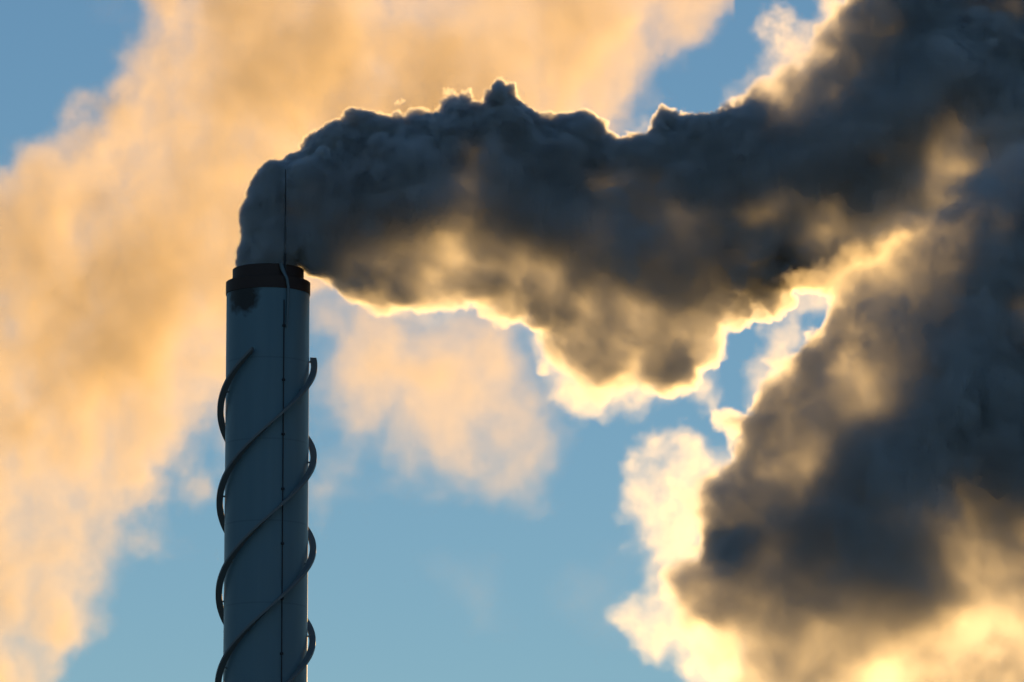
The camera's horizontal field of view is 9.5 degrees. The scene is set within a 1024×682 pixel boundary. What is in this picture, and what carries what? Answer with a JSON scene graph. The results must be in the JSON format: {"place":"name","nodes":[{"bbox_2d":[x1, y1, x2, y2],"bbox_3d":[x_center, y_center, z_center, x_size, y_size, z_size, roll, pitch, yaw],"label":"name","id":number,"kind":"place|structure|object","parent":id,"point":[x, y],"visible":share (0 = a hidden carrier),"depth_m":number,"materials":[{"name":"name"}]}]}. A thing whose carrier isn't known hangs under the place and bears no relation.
{"place":"outdoors","nodes":[
{"label":"outdoors","id":0,"kind":"place"},
{"bbox_2d":[215,169,316,681],"bbox_3d":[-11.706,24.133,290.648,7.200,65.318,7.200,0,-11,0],"label":"chimney","id":1,"kind":"object","parent":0,"point":[263,484],"visible":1,"depth_m":292.49,"materials":[{"name":"paint"}]},
{"bbox_2d":[0,0,1023,681],"label":"sky","id":2,"kind":"structure","parent":0,"point":[580,410],"materials":[{"name":"blue"}]},
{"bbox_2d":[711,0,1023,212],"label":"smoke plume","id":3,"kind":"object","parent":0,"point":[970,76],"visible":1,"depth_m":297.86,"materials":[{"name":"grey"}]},
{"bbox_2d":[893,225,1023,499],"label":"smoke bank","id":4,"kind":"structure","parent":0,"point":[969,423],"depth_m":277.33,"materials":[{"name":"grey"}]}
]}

